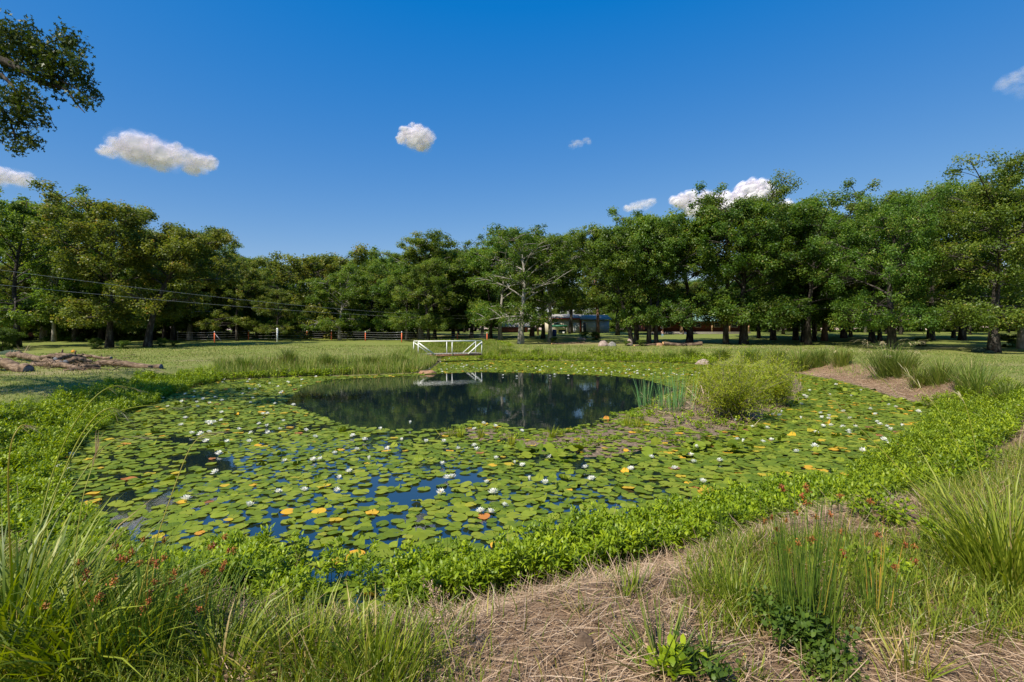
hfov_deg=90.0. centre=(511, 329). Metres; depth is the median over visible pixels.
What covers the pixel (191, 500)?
lily pad
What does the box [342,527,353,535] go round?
lily pad
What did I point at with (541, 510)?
lily pad
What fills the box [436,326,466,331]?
oak tree
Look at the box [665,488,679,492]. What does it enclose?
lily pad
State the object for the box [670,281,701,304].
oak tree
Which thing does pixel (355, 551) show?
lily pad
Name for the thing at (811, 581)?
rush clump
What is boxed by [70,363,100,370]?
log
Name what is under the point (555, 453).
raised lily pads
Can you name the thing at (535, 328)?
shrub
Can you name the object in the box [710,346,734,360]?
grass tussock
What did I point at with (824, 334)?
oak tree
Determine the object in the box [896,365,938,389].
grass tussock
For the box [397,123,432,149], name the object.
cloud
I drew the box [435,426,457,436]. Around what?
mud tuft
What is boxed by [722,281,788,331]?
oak tree
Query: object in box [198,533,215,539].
lily pad
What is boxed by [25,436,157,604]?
seed stem
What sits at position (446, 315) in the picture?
oak tree
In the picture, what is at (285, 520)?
lily pad
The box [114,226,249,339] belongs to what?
oak tree
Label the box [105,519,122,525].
lily pad
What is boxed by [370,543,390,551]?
lily pad
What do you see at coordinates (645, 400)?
cattail clump
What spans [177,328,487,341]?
wire fence
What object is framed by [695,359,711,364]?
boulder
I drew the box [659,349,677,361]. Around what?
grass tussock
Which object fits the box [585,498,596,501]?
lily pad
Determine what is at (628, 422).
mud tuft
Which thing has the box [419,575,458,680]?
dead weed stalk
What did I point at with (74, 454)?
seed stem
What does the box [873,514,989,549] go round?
leafy herb
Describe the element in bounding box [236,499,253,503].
lily pad
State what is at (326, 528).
lily pad
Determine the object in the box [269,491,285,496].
lily pad
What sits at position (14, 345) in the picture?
shrub
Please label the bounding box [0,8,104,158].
overhanging oak
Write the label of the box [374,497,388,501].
lily pad
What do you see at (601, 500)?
lily pad
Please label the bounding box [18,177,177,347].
oak tree
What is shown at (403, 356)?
grass tussock
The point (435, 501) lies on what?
lily pad
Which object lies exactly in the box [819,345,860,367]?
grass tussock
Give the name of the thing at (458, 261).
oak tree
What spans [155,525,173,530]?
lily pad
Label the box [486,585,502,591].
lily pad
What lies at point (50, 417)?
shore weeds
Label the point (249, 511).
lily pad
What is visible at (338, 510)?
lily pad
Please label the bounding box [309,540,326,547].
lily pad
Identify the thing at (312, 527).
lily pad
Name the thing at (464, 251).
oak tree
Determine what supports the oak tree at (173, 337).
on the ground at (944, 340)
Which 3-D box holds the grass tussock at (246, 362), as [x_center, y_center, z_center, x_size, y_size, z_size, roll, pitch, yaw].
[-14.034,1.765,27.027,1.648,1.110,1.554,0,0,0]
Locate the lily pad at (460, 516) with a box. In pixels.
[451,513,467,520]
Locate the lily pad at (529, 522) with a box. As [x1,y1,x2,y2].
[523,520,538,525]
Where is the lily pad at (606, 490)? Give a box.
[597,488,611,492]
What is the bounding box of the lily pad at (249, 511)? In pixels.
[245,509,260,513]
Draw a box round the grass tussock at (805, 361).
[775,343,824,371]
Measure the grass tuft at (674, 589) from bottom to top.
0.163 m
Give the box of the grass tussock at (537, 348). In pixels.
[530,347,541,354]
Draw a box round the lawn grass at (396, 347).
[0,343,1023,442]
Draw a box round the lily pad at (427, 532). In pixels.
[421,530,434,535]
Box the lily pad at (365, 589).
[362,584,381,593]
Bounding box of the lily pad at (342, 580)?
[337,576,356,583]
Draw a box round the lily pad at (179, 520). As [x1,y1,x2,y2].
[168,518,185,523]
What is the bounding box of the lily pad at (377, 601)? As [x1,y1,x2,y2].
[359,600,381,609]
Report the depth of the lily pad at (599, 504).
7.26 m
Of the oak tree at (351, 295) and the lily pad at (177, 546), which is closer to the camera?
the lily pad at (177, 546)
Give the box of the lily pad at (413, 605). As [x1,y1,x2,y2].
[405,601,422,609]
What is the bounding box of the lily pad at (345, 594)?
[337,587,356,599]
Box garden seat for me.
[25,332,38,339]
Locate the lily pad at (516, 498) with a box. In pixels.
[511,496,524,500]
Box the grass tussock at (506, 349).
[494,347,511,355]
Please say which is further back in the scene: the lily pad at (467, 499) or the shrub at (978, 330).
the shrub at (978, 330)
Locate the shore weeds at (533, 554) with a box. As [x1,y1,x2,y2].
[0,468,855,612]
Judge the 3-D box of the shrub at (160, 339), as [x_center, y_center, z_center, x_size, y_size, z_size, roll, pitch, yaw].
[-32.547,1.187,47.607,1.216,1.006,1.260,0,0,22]
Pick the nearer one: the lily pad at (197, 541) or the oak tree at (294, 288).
the lily pad at (197, 541)
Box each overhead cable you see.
[4,270,454,315]
[5,285,462,318]
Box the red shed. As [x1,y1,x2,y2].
[502,322,529,331]
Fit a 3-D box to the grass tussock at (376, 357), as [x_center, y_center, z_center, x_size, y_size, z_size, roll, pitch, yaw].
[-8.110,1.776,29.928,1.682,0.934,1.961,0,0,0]
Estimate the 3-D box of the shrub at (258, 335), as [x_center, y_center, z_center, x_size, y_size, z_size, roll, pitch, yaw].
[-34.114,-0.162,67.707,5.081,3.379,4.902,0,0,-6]
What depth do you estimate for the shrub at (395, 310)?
70.03 m
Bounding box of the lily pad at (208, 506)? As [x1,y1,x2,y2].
[200,503,219,508]
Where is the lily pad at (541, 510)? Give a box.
[533,508,548,513]
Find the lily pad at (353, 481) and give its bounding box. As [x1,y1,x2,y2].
[346,479,359,482]
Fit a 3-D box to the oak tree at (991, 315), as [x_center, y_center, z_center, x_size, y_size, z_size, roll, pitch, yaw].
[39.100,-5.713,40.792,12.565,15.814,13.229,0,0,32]
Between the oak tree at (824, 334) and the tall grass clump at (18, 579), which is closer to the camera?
the tall grass clump at (18, 579)
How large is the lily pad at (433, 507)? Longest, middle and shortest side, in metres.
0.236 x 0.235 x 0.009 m
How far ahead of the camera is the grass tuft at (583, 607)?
2.99 m
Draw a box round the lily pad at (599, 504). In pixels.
[594,503,607,506]
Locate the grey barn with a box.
[578,315,611,332]
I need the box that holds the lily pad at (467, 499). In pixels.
[461,496,474,501]
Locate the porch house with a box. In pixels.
[638,314,750,333]
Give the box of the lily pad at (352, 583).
[345,580,358,586]
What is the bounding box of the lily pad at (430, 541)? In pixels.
[422,538,439,543]
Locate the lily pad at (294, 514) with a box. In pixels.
[288,512,302,516]
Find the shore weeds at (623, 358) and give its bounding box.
[205,339,718,378]
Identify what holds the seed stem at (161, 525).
on the ground at (944, 340)
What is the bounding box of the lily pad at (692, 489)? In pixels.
[684,488,697,491]
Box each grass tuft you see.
[191,570,390,681]
[259,576,470,681]
[554,588,580,611]
[576,592,603,615]
[600,565,634,598]
[608,546,659,597]
[663,571,698,599]
[671,551,740,601]
[674,545,800,635]
[686,523,754,564]
[693,599,734,662]
[726,646,786,681]
[857,613,983,681]
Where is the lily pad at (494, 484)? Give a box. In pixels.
[487,482,500,487]
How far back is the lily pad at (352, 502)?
7.30 m
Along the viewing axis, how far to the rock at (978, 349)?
40.85 m
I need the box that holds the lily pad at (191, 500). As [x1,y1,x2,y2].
[184,499,199,501]
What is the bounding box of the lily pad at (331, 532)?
[327,530,342,534]
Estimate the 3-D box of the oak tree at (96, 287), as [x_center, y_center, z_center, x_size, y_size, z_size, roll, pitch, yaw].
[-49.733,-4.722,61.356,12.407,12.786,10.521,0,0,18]
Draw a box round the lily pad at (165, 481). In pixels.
[159,480,175,483]
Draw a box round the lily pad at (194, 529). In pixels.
[185,525,203,532]
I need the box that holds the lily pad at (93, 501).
[85,498,101,503]
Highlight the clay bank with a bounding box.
[419,370,436,373]
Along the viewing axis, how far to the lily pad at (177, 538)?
6.08 m
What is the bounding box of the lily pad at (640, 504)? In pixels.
[637,503,648,507]
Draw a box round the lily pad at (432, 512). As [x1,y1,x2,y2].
[427,510,438,514]
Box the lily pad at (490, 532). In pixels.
[484,530,498,535]
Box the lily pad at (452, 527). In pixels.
[445,525,461,529]
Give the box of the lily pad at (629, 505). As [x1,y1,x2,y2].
[620,503,635,507]
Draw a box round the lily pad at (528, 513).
[521,510,536,515]
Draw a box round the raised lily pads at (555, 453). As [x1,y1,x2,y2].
[515,383,930,459]
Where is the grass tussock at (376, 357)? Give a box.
[362,353,379,365]
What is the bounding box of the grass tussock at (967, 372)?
[938,355,1013,391]
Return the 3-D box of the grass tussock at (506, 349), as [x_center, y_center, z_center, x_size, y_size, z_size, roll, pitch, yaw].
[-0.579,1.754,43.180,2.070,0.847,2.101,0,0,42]
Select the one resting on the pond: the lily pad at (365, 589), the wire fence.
the lily pad at (365, 589)
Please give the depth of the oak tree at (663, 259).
49.91 m
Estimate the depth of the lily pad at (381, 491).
7.82 m
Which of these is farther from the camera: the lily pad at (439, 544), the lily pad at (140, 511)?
the lily pad at (140, 511)
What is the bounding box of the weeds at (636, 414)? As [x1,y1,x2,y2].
[626,371,803,429]
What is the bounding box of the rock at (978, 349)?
[971,347,986,351]
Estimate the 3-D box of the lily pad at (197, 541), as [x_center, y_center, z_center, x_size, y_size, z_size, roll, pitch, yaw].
[-3.632,2.485,5.968,0.226,0.018,0.244,0,7,39]
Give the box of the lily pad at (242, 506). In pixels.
[236,503,252,508]
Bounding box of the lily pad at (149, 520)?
[140,519,157,524]
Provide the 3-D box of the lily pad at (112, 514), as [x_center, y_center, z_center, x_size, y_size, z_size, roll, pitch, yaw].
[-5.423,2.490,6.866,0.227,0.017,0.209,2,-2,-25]
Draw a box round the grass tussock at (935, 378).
[905,354,969,386]
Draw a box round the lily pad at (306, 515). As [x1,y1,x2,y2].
[301,512,317,519]
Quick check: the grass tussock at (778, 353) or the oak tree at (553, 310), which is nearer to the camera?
the grass tussock at (778, 353)
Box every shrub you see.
[0,326,27,350]
[0,329,27,347]
[22,326,38,339]
[26,327,58,336]
[30,318,87,340]
[42,321,104,340]
[49,321,84,340]
[70,323,114,340]
[86,337,104,348]
[100,323,135,340]
[115,340,131,348]
[117,311,144,336]
[122,317,162,340]
[145,325,177,337]
[155,323,185,337]
[155,337,170,346]
[169,340,179,346]
[176,327,199,336]
[206,321,241,337]
[230,317,270,338]
[260,318,292,338]
[268,313,307,337]
[271,310,325,338]
[314,303,369,337]
[353,321,374,337]
[363,314,385,336]
[364,318,397,338]
[372,305,424,337]
[484,320,497,331]
[527,319,541,331]
[549,337,557,342]
[579,331,588,337]
[589,331,600,339]
[600,313,627,331]
[635,340,645,345]
[747,324,756,331]
[760,321,776,331]
[839,322,861,331]
[904,324,923,331]
[914,337,931,345]
[944,326,972,331]
[966,323,987,331]
[1000,334,1016,347]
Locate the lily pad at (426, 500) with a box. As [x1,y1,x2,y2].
[420,499,434,503]
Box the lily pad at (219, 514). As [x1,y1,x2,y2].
[210,511,228,517]
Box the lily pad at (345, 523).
[340,520,354,525]
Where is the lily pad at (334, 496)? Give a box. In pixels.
[327,493,341,499]
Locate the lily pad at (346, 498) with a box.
[336,496,352,501]
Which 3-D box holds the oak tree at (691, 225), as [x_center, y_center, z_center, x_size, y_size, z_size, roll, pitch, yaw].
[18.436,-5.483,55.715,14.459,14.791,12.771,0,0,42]
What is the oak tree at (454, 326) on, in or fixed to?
on the ground at (944, 340)
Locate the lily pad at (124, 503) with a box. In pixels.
[114,501,133,506]
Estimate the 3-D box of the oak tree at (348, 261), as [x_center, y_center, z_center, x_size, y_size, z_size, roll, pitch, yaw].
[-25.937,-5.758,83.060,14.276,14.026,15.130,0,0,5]
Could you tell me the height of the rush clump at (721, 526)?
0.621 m
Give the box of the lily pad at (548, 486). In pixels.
[543,484,556,488]
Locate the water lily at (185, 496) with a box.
[182,494,191,499]
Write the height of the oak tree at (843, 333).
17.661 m
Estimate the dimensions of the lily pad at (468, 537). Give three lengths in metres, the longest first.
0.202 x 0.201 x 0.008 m
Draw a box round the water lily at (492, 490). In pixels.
[487,488,496,492]
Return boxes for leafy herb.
[602,566,626,579]
[644,633,707,681]
[672,629,739,681]
[737,581,820,632]
[761,594,865,673]
[775,632,869,681]
[801,536,928,586]
[826,487,916,534]
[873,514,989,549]
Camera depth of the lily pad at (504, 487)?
8.08 m
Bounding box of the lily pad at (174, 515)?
[168,513,185,519]
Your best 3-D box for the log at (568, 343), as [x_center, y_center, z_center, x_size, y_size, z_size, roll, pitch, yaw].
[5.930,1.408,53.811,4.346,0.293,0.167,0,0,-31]
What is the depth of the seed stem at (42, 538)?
3.27 m
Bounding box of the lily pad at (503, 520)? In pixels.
[498,517,513,523]
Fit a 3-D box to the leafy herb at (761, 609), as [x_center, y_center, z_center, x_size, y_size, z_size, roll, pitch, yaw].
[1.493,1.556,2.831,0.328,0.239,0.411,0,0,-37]
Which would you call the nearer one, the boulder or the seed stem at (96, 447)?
the seed stem at (96, 447)
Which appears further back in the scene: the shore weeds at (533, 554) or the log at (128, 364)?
the log at (128, 364)
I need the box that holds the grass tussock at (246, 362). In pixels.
[232,354,257,369]
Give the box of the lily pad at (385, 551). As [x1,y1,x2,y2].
[374,549,393,556]
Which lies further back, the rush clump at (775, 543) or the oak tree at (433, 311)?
the oak tree at (433, 311)
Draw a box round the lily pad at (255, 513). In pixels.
[250,510,267,515]
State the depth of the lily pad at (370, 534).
6.19 m
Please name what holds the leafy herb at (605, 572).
on the ground at (944, 340)
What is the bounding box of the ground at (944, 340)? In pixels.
[0,330,1023,681]
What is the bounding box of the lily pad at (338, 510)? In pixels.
[333,508,346,513]
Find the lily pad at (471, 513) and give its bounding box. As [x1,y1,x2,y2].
[465,511,481,516]
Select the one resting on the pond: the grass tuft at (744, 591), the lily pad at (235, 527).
the lily pad at (235, 527)
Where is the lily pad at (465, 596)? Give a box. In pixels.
[457,590,473,598]
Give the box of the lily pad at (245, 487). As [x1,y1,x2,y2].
[240,485,252,489]
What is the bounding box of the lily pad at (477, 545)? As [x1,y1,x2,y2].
[473,543,484,548]
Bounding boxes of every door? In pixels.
[573,323,579,331]
[583,322,585,331]
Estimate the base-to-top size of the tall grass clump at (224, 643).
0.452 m
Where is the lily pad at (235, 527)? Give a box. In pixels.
[224,526,241,530]
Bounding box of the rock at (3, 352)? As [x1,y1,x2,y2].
[0,350,20,354]
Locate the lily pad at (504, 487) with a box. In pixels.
[497,485,511,489]
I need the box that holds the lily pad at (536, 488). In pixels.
[530,487,541,490]
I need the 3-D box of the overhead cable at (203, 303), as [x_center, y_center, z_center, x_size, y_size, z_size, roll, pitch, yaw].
[-15.860,-2.367,51.805,0.016,1.957,67.057,0,0,37]
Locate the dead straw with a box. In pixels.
[0,372,1023,681]
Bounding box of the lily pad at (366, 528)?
[358,526,373,529]
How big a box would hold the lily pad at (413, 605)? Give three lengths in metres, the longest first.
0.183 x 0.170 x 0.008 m
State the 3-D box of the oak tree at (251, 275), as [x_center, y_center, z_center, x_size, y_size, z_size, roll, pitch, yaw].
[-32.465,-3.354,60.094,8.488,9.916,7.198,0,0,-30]
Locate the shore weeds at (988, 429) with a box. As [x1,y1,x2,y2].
[807,375,1023,511]
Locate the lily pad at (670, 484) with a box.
[667,482,679,486]
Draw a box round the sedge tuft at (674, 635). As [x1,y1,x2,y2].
[571,585,755,681]
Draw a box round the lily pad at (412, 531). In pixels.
[407,528,422,534]
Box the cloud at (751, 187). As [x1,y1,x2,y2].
[670,179,790,218]
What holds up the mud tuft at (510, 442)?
on the pond
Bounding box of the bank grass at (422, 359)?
[209,338,1023,390]
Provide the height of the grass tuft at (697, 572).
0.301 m
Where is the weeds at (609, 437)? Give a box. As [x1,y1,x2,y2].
[443,409,724,452]
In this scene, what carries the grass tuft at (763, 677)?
on the ground at (944, 340)
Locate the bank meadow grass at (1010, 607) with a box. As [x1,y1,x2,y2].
[0,438,1023,681]
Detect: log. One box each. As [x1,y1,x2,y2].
[0,357,34,371]
[6,351,62,361]
[29,361,75,368]
[39,349,72,359]
[53,350,85,360]
[63,357,90,363]
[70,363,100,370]
[77,353,112,359]
[95,359,162,368]
[551,341,584,343]
[662,341,702,345]
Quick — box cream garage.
[545,314,580,332]
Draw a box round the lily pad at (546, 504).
[541,502,552,507]
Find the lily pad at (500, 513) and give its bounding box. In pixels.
[493,509,506,515]
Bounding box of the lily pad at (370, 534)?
[363,532,376,538]
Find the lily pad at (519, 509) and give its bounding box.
[515,507,528,511]
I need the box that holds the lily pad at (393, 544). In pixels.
[389,539,397,547]
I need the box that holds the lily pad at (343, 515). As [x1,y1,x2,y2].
[338,513,353,517]
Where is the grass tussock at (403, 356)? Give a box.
[388,351,413,362]
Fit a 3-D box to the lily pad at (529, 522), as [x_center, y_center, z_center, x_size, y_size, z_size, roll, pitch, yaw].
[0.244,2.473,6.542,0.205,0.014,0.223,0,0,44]
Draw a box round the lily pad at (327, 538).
[320,536,334,540]
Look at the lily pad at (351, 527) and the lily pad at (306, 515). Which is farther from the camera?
the lily pad at (306, 515)
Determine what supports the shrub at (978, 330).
on the ground at (944, 340)
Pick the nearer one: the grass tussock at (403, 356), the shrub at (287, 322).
the grass tussock at (403, 356)
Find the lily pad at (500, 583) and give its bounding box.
[498,581,516,587]
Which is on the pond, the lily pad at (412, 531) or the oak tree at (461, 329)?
the lily pad at (412, 531)
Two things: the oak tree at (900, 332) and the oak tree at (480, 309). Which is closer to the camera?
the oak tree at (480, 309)
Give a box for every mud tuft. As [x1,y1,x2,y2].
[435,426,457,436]
[452,424,465,437]
[475,427,486,438]
[506,432,517,445]
[544,425,558,438]
[618,415,634,425]
[632,415,649,427]
[632,428,646,433]
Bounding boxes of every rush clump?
[1,506,246,681]
[130,538,291,653]
[707,495,734,540]
[739,452,903,650]
[758,498,789,600]
[846,510,924,627]
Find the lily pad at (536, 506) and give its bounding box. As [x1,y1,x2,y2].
[532,501,541,509]
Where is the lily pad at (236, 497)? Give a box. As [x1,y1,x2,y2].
[229,495,244,499]
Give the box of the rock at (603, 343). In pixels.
[598,340,607,345]
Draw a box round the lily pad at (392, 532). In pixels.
[383,528,401,536]
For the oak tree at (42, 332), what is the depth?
62.69 m
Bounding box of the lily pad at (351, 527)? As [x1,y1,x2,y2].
[344,524,360,529]
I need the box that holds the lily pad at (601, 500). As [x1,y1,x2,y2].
[597,494,605,502]
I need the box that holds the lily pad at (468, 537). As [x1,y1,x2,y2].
[456,535,471,539]
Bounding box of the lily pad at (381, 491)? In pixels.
[374,489,387,493]
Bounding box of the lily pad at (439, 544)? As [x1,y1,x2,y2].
[432,542,448,547]
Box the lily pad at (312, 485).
[309,482,323,487]
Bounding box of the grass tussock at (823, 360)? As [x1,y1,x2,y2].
[803,347,837,367]
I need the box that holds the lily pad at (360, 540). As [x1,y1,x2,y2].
[353,535,364,544]
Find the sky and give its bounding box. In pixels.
[0,0,1023,329]
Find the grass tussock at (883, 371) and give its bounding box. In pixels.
[843,339,928,379]
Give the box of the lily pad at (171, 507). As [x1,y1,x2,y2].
[162,505,178,509]
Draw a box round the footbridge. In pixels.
[413,340,482,355]
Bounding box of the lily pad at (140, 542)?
[127,539,147,544]
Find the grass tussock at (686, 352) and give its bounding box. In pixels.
[674,348,700,356]
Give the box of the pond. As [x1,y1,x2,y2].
[34,356,932,611]
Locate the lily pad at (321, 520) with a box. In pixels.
[314,517,329,523]
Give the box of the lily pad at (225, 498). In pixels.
[217,495,229,500]
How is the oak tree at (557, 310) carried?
on the ground at (944, 340)
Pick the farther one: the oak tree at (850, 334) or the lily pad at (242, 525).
the oak tree at (850, 334)
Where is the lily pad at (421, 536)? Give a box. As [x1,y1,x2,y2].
[411,532,427,540]
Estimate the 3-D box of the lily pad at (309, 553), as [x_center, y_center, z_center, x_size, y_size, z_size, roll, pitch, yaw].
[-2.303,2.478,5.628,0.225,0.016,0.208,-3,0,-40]
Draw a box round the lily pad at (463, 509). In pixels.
[455,506,469,512]
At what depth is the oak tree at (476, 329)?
134.39 m
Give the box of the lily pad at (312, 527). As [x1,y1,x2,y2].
[302,525,318,529]
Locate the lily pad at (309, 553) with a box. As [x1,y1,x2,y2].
[292,551,312,558]
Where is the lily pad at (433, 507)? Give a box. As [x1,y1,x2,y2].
[425,505,440,510]
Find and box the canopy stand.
[552,325,566,333]
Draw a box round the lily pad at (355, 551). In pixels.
[346,549,364,557]
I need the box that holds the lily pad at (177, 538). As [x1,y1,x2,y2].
[161,536,180,541]
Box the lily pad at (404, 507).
[394,505,408,510]
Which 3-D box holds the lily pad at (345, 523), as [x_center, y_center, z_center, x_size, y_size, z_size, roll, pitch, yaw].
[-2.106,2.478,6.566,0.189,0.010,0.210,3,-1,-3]
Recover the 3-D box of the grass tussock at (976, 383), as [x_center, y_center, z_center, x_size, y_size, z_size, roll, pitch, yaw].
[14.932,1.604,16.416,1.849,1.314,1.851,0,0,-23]
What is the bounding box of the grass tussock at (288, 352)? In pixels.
[273,347,301,362]
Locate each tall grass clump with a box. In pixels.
[0,490,276,681]
[0,535,266,681]
[69,567,344,681]
[809,450,1023,601]
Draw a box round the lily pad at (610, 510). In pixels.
[602,508,615,513]
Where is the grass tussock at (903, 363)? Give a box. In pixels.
[878,349,935,378]
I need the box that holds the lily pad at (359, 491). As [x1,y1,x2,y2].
[352,489,368,493]
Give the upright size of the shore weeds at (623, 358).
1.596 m
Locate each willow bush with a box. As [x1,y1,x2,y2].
[679,354,730,397]
[685,339,787,420]
[721,349,795,390]
[738,349,813,407]
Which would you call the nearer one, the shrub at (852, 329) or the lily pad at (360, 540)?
the lily pad at (360, 540)
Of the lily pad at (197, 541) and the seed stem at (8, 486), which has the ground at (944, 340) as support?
the seed stem at (8, 486)
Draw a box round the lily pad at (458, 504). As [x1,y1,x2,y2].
[454,502,466,507]
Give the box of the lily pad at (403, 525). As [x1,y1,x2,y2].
[396,521,413,527]
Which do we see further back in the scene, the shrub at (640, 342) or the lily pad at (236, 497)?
the shrub at (640, 342)
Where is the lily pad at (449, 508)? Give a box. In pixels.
[444,506,460,510]
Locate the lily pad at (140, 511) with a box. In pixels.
[127,509,147,515]
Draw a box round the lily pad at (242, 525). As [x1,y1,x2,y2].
[234,523,248,527]
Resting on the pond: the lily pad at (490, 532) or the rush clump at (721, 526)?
the lily pad at (490, 532)
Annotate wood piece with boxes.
[742,640,772,657]
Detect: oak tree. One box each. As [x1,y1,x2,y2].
[0,184,100,345]
[0,196,80,339]
[0,231,98,341]
[0,261,57,330]
[0,262,61,297]
[5,193,155,340]
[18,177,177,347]
[42,234,132,339]
[63,220,246,346]
[106,220,229,340]
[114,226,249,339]
[117,256,199,338]
[165,252,242,339]
[169,243,253,335]
[193,257,272,340]
[213,255,274,337]
[216,253,277,334]
[229,256,296,332]
[230,268,274,334]
[247,243,387,338]
[251,286,311,340]
[269,282,305,313]
[274,263,322,312]
[282,289,317,329]
[291,263,376,339]
[318,253,379,331]
[345,246,418,313]
[345,258,399,333]
[357,283,395,334]
[362,256,448,340]
[367,228,472,339]
[384,256,465,340]
[391,261,450,338]
[401,247,469,338]
[428,234,485,334]
[434,274,481,335]
[436,248,499,337]
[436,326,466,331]
[445,242,517,338]
[461,286,507,334]
[462,230,543,339]
[462,322,496,331]
[463,222,578,343]
[492,231,589,342]
[495,228,581,335]
[495,229,586,338]
[534,225,605,333]
[535,304,567,328]
[551,294,574,313]
[555,287,591,313]
[565,222,672,343]
[568,245,623,337]
[574,307,609,314]
[579,238,645,334]
[586,307,619,314]
[589,213,700,343]
[599,304,621,326]
[606,205,692,343]
[614,210,719,343]
[646,205,751,342]
[666,180,784,343]
[668,278,734,293]
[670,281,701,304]
[676,168,814,344]
[690,278,733,294]
[716,193,837,339]
[719,263,770,337]
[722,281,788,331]
[746,253,852,341]
[747,189,847,339]
[749,277,784,334]
[753,189,903,344]
[761,248,864,340]
[780,215,908,337]
[782,226,867,340]
[800,177,944,342]
[803,177,959,349]
[843,238,941,340]
[848,282,875,336]
[866,183,1010,339]
[877,251,968,307]
[879,286,902,334]
[906,148,1023,352]
[908,262,1005,337]
[911,247,1010,339]
[915,179,1014,339]
[941,165,1023,348]
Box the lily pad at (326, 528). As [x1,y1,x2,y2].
[322,526,337,530]
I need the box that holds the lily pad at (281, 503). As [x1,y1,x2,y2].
[271,501,287,506]
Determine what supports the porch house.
on the ground at (944, 340)
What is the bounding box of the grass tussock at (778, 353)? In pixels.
[761,347,789,364]
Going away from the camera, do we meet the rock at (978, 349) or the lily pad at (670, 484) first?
the lily pad at (670, 484)
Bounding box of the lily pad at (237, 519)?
[231,517,245,521]
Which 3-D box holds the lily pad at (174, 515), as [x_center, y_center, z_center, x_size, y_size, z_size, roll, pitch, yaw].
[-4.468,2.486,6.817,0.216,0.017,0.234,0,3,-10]
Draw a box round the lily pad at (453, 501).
[450,498,464,504]
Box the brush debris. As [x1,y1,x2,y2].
[19,354,134,370]
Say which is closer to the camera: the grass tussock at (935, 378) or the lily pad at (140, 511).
the lily pad at (140, 511)
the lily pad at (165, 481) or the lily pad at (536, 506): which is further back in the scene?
the lily pad at (165, 481)
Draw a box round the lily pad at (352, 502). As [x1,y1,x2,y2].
[344,501,357,504]
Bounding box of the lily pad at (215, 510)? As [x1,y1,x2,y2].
[209,507,226,513]
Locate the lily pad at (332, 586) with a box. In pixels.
[320,582,342,592]
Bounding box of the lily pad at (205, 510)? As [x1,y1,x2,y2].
[192,508,211,514]
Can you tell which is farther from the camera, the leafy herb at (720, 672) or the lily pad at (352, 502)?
the lily pad at (352, 502)
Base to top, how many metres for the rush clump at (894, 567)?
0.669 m
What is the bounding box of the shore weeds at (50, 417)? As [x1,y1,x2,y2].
[0,364,223,493]
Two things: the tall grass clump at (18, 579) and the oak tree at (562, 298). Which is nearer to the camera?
the tall grass clump at (18, 579)
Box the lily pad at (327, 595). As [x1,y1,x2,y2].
[313,593,335,602]
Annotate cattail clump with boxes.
[632,368,657,408]
[641,362,701,411]
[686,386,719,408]
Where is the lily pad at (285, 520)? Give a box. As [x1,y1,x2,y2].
[281,517,295,523]
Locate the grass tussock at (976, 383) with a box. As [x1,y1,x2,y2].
[945,361,1019,395]
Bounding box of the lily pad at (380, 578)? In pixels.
[370,573,387,584]
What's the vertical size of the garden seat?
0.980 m
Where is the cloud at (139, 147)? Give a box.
[105,137,215,173]
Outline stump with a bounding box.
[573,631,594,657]
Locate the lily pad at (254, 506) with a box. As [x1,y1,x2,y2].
[246,504,262,508]
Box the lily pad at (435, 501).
[431,500,443,503]
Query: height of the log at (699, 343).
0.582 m
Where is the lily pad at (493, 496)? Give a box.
[487,494,500,499]
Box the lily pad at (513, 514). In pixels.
[506,512,520,517]
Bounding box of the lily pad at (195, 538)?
[178,536,199,543]
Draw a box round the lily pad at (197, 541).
[189,538,210,547]
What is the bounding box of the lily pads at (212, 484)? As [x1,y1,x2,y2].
[35,356,933,607]
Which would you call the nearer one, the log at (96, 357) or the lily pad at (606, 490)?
the lily pad at (606, 490)
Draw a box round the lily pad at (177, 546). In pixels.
[161,544,182,550]
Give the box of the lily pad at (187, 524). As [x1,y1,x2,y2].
[173,521,191,529]
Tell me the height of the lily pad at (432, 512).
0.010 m
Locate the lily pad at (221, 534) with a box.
[219,529,238,535]
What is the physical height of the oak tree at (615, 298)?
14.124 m
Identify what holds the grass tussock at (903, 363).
on the ground at (944, 340)
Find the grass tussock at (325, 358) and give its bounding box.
[316,350,336,367]
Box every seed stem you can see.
[7,424,42,563]
[24,404,185,572]
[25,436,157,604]
[36,385,139,557]
[36,407,136,566]
[73,432,100,649]
[127,431,230,649]
[817,382,927,500]
[863,361,988,583]
[901,366,987,511]
[955,392,990,538]
[1008,425,1023,529]
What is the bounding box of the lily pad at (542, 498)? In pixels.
[535,493,546,501]
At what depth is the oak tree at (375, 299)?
75.61 m
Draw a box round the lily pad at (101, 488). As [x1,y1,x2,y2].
[92,486,108,490]
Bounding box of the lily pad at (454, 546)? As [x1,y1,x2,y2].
[444,539,460,548]
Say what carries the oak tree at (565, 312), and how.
on the ground at (944, 340)
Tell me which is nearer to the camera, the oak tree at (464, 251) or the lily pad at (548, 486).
the lily pad at (548, 486)
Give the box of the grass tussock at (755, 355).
[735,346,769,363]
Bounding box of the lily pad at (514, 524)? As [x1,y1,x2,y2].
[504,521,521,526]
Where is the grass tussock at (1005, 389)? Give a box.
[967,375,1023,403]
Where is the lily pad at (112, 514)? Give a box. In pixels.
[103,512,118,517]
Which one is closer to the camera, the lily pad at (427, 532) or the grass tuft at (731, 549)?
the grass tuft at (731, 549)
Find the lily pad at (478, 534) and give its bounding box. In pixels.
[471,532,483,538]
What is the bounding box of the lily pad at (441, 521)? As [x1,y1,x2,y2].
[435,519,448,524]
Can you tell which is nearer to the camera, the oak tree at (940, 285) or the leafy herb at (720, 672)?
the leafy herb at (720, 672)
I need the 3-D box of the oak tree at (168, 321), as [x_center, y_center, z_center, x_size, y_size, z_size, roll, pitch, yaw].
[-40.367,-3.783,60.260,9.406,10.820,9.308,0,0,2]

